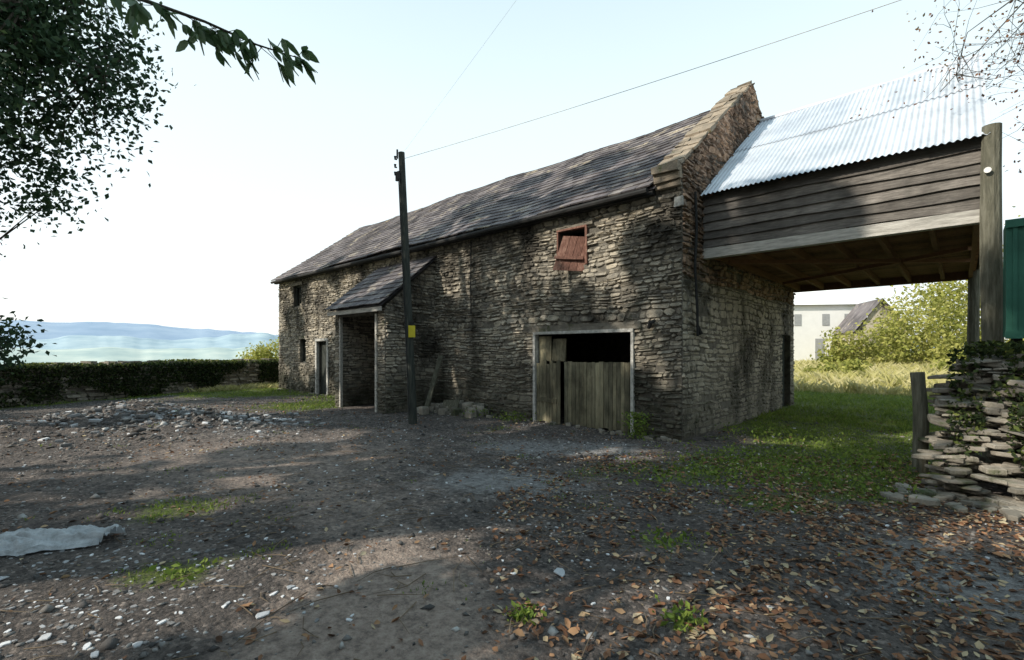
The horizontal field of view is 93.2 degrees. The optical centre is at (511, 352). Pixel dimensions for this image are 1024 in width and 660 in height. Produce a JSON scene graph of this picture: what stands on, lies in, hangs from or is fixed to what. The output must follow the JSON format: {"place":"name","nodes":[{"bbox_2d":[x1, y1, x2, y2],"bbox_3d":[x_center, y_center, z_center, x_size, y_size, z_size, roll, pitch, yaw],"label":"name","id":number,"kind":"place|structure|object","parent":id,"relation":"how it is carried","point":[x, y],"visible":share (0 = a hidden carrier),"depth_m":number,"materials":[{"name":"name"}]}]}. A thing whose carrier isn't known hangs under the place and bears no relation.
{"place":"outdoors","nodes":[
{"label":"outdoors","id":0,"kind":"place"},
{"bbox_2d":[0,347,277,363],"bbox_3d":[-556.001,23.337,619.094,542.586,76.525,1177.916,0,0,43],"label":"hills","id":1,"kind":"structure","parent":0,"point":[102,354],"depth_m":758.06,"materials":[{"name":"blue"}]},
{"bbox_2d":[3,333,278,349],"bbox_3d":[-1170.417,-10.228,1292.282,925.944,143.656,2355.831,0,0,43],"label":"hills","id":2,"kind":"structure","parent":0,"point":[233,341],"depth_m":1580.11,"materials":[{"name":"blue"}]},
{"bbox_2d":[0,320,918,349],"bbox_3d":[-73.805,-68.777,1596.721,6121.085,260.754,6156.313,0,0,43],"label":"hills","id":3,"kind":"structure","parent":0,"point":[61,329],"depth_m":2833.76,"materials":[{"name":"blue"}]},
{"bbox_2d":[0,353,1023,659],"bbox_3d":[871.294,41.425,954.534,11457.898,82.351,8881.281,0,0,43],"label":"ground","id":4,"kind":"structure","parent":0,"point":[438,635],"depth_m":4.00,"materials":[{"name":"grey gravel"}]},
{"bbox_2d":[0,524,124,555],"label":"plastic sheet","id":5,"kind":"object","parent":4,"relation":"on","point":[21,541],"visible":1,"depth_m":3.97,"materials":[{"name":"plastic"}]},
{"bbox_2d":[0,0,194,380],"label":"broadleaf tree","id":6,"kind":"object","parent":4,"relation":"on","point":[28,35],"visible":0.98,"depth_m":8.95,"materials":[{"name":"green plant"}]},
{"bbox_2d":[0,358,278,407],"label":"hedge","id":7,"kind":"object","parent":4,"relation":"on","point":[195,363],"visible":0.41,"depth_m":16.96,"materials":[{"name":"green plant"}]},
{"bbox_2d":[0,358,278,406],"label":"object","id":8,"kind":"object","parent":4,"relation":"on","point":[231,381],"depth_m":16.74,"materials":[{"name":"stone"}]},
{"bbox_2d":[0,363,278,407],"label":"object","id":9,"kind":"object","parent":4,"relation":"on","point":[81,390],"depth_m":16.27,"materials":[{"name":"green plant"}]},
{"bbox_2d":[120,554,230,591],"bbox_3d":[-2.450,1.584,3.510,0.538,0.100,0.641,0,0,43],"label":"weed plant","id":10,"kind":"object","parent":4,"relation":"on","point":[169,572],"visible":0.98,"depth_m":3.49,"materials":[{"name":"green plant"}]},
{"bbox_2d":[72,0,318,87],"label":"ash tree","id":11,"kind":"object","parent":4,"relation":"on","point":[222,40],"visible":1,"depth_m":2.51,"materials":[{"name":"green plant"}]},
{"bbox_2d":[236,334,278,359],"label":"distant tree","id":12,"kind":"object","parent":4,"relation":"on","point":[257,353],"visible":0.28,"depth_m":58.67,"materials":[{"name":"green plant"}]},
{"bbox_2d":[289,394,334,403],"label":"weed plant","id":13,"kind":"object","parent":4,"relation":"on","point":[319,398],"visible":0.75,"depth_m":15.76,"materials":[{"name":"green plant"}]},
{"bbox_2d":[425,356,459,412],"bbox_3d":[-1.769,0.850,12.698,1.130,1.500,0.610,0,0,43],"label":"leaning board","id":14,"kind":"object","parent":4,"relation":"on","point":[451,403],"visible":0.68,"depth_m":12.93,"materials":[{"name":"grey wood"}]},
{"bbox_2d":[277,388,677,442],"bbox_3d":[-3.864,1.457,14.549,17.944,0.394,1.072,0,0,43],"label":"fallen stone heap","id":15,"kind":"object","parent":4,"relation":"on","point":[438,408],"visible":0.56,"depth_m":11.98,"materials":[{"name":"grey stone"}]},
{"bbox_2d":[461,407,495,417],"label":"weed plant","id":16,"kind":"object","parent":4,"relation":"on","point":[479,413],"visible":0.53,"depth_m":11.76,"materials":[{"name":"green plant"}]},
{"bbox_2d":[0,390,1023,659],"bbox_3d":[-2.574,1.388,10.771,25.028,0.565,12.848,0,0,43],"label":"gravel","id":17,"kind":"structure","parent":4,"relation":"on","point":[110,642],"depth_m":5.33,"materials":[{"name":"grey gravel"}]},
{"bbox_2d":[0,396,1023,659],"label":"fallen leaves","id":18,"kind":"object","parent":4,"relation":"on","point":[920,638],"depth_m":3.66,"materials":[{"name":"brown plant"}]},
{"bbox_2d":[0,399,1023,659],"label":"scattered debris","id":19,"kind":"object","parent":4,"relation":"on","point":[118,591],"visible":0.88,"depth_m":3.68,"materials":[{"name":"grey stone"}]},
{"bbox_2d":[493,410,540,422],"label":"weed plant","id":20,"kind":"object","parent":4,"relation":"on","point":[510,417],"visible":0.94,"depth_m":11.22,"materials":[{"name":"green plant"}]},
{"bbox_2d":[503,597,546,625],"bbox_3d":[0.067,1.583,2.943,0.266,0.085,0.295,0,0,-28],"label":"weed plant","id":21,"kind":"object","parent":4,"relation":"on","point":[524,611],"visible":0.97,"depth_m":2.93,"materials":[{"name":"green plant"}]},
{"bbox_2d":[617,411,656,440],"bbox_3d":[2.402,1.385,9.028,0.751,0.538,0.915,0,0,-31],"label":"weed plant","id":22,"kind":"object","parent":4,"relation":"on","point":[633,433],"visible":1,"depth_m":9.06,"materials":[{"name":"green plant"}]},
{"bbox_2d":[270,53,1005,463],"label":"stone barn","id":23,"kind":"structure","parent":4,"relation":"on","point":[662,277],"depth_m":10.32,"materials":[{"name":"stone"}]},
{"bbox_2d":[296,286,305,362],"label":"window frames","id":24,"kind":"structure","parent":23,"relation":"in","point":[304,341],"depth_m":19.68,"materials":[{"name":"black wood"}]},
{"bbox_2d":[321,342,325,393],"bbox_3d":[-7.050,0.600,18.386,0.770,1.960,0.040,0,0,43],"label":"side door","id":25,"kind":"structure","parent":23,"relation":"in","point":[323,344],"depth_m":18.49,"materials":[{"name":"grey wood"}]},
{"bbox_2d":[537,336,629,432],"bbox_3d":[1.431,0.620,10.287,2.382,1.959,0.340,0,0,43],"label":"barn door","id":26,"kind":"structure","parent":23,"relation":"in","point":[596,395],"depth_m":10.31,"materials":[{"name":"grey wood"}]},
{"bbox_2d":[782,335,783,405],"bbox_3d":[7.823,0.550,14.167,0.050,2.100,0.860,0,0,43],"label":"passage door","id":27,"kind":"structure","parent":23,"relation":"in","point":[782,335],"depth_m":14.39,"materials":[{"name":"black wood"}]},
{"bbox_2d":[394,0,899,423],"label":"utility pole","id":28,"kind":"object","parent":4,"relation":"on","point":[400,176],"visible":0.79,"depth_m":10.72,"materials":[{"name":"wood"}]},
{"bbox_2d":[617,523,731,555],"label":"grass","id":29,"kind":"structure","parent":4,"relation":"on","point":[669,540],"depth_m":4.13,"materials":[{"name":"green plant"}]},
{"bbox_2d":[583,446,776,498],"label":"grass","id":30,"kind":"structure","parent":4,"relation":"on","point":[659,477],"depth_m":6.29,"materials":[{"name":"green plant"}]},
{"bbox_2d":[652,594,708,631],"bbox_3d":[0.968,1.556,2.860,0.346,0.114,0.299,0,0,43],"label":"weed plant","id":31,"kind":"object","parent":4,"relation":"on","point":[675,609],"visible":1,"depth_m":2.82,"materials":[{"name":"green plant"}]},
{"bbox_2d":[633,437,824,479],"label":"grass","id":32,"kind":"structure","parent":4,"relation":"on","point":[745,450],"depth_m":7.28,"materials":[{"name":"green plant"}]},
{"bbox_2d":[654,453,861,500],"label":"grass","id":33,"kind":"structure","parent":4,"relation":"on","point":[761,480],"depth_m":6.12,"materials":[{"name":"green plant"}]},
{"bbox_2d":[714,418,902,450],"bbox_3d":[5.340,1.510,9.321,3.182,0.256,2.901,0,0,-24],"label":"weed plant","id":34,"kind":"object","parent":4,"relation":"on","point":[778,434],"visible":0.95,"depth_m":9.15,"materials":[{"name":"green plant"}]},
{"bbox_2d":[704,448,936,507],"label":"grass","id":35,"kind":"structure","parent":4,"relation":"on","point":[863,485],"depth_m":6.17,"materials":[{"name":"green plant"}]},
{"bbox_2d":[794,304,855,360],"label":"house","id":36,"kind":"structure","parent":4,"relation":"on","point":[807,332],"depth_m":37.46,"materials":[{"name":"white paint"}]},
{"bbox_2d":[794,314,847,360],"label":"windows","id":37,"kind":"structure","parent":36,"relation":"attached to","point":[797,319],"depth_m":37.37,"materials":[{"name":"grey glass"}]},
{"bbox_2d":[794,290,859,304],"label":"roof","id":38,"kind":"structure","parent":36,"relation":"on","point":[832,297],"depth_m":38.36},
{"bbox_2d":[802,358,862,373],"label":"bush","id":39,"kind":"object","parent":4,"relation":"on","point":[850,365],"visible":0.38,"depth_m":22.72,"materials":[{"name":"green plant"}]},
{"bbox_2d":[823,358,872,372],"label":"bush","id":40,"kind":"object","parent":4,"relation":"on","point":[864,365],"visible":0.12,"depth_m":24.61,"materials":[{"name":"green plant"}]},
{"bbox_2d":[810,319,893,364],"bbox_3d":[19.432,0.081,27.535,4.062,3.744,3.630,0,0,43],"label":"bush","id":41,"kind":"object","parent":4,"relation":"on","point":[841,346],"visible":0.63,"depth_m":27.11,"materials":[{"name":"green plant"}]},
{"bbox_2d":[756,432,951,474],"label":"grass","id":42,"kind":"structure","parent":4,"relation":"on","point":[854,447],"depth_m":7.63,"materials":[{"name":"green plant"}]},
{"bbox_2d":[832,298,909,358],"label":"slate outbuilding","id":43,"kind":"structure","parent":4,"relation":"on","point":[858,312],"depth_m":33.33,"materials":[{"name":"stone"}]},
{"bbox_2d":[851,288,980,366],"bbox_3d":[22.043,-0.609,27.170,6.568,5.940,6.164,0,0,27],"label":"bush","id":44,"kind":"object","parent":4,"relation":"on","point":[898,353],"visible":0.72,"depth_m":26.63,"materials":[{"name":"green plant"}]},
{"bbox_2d":[910,372,928,472],"bbox_3d":[5.487,0.983,6.523,0.201,1.438,0.183,0,0,43],"label":"fence post","id":45,"kind":"object","parent":4,"relation":"on","point":[920,406],"visible":0.77,"depth_m":6.46,"materials":[{"name":"wood"}]},
{"bbox_2d":[849,0,1023,172],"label":"autumn tree","id":46,"kind":"object","parent":4,"relation":"on","point":[994,62],"visible":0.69,"depth_m":8.00,"materials":[{"name":"brown plant"}]},
{"bbox_2d":[866,280,1023,360],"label":"bush","id":47,"kind":"object","parent":4,"relation":"on","point":[940,293],"visible":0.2,"depth_m":28.03,"materials":[{"name":"green plant"}]},
{"bbox_2d":[883,224,1009,352],"bbox_3d":[28.816,-2.763,30.343,10.004,10.251,8.754,0,0,43],"label":"bush","id":48,"kind":"object","parent":4,"relation":"on","point":[920,298],"visible":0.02,"depth_m":30.73,"materials":[{"name":"green plant"}]},
{"bbox_2d":[930,350,965,370],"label":"bush","id":49,"kind":"object","parent":4,"relation":"on","point":[941,364],"visible":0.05,"depth_m":22.20,"materials":[{"name":"green plant"}]},
{"bbox_2d":[879,354,1023,522],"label":"dry stone wall","id":50,"kind":"structure","parent":4,"relation":"on","point":[958,483],"depth_m":5.47,"materials":[{"name":"stone"}]},
{"bbox_2d":[945,340,1023,470],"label":"ivy on wall","id":51,"kind":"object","parent":50,"relation":"on","point":[1010,347],"visible":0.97,"depth_m":5.62,"materials":[{"name":"green plant"}]},
{"bbox_2d":[1003,218,1023,453],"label":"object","id":52,"kind":"object","parent":4,"relation":"on","point":[1013,279],"visible":0.7,"depth_m":6.04,"materials":[{"name":"paint"}]},
{"bbox_2d":[0,0,1023,341],"label":"sky","id":53,"kind":"structure","parent":0,"point":[250,181],"materials":[{"name":"white"}]},
{"bbox_2d":[17,387,1023,613],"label":"grass","id":54,"kind":"structure","parent":0,"point":[904,422],"depth_m":10.41,"materials":[{"name":"green plant"}]},
{"bbox_2d":[180,356,1005,399],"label":"straw grass","id":55,"kind":"structure","parent":0,"point":[890,378],"depth_m":19.82,"materials":[{"name":"yellow plant"}]}
]}

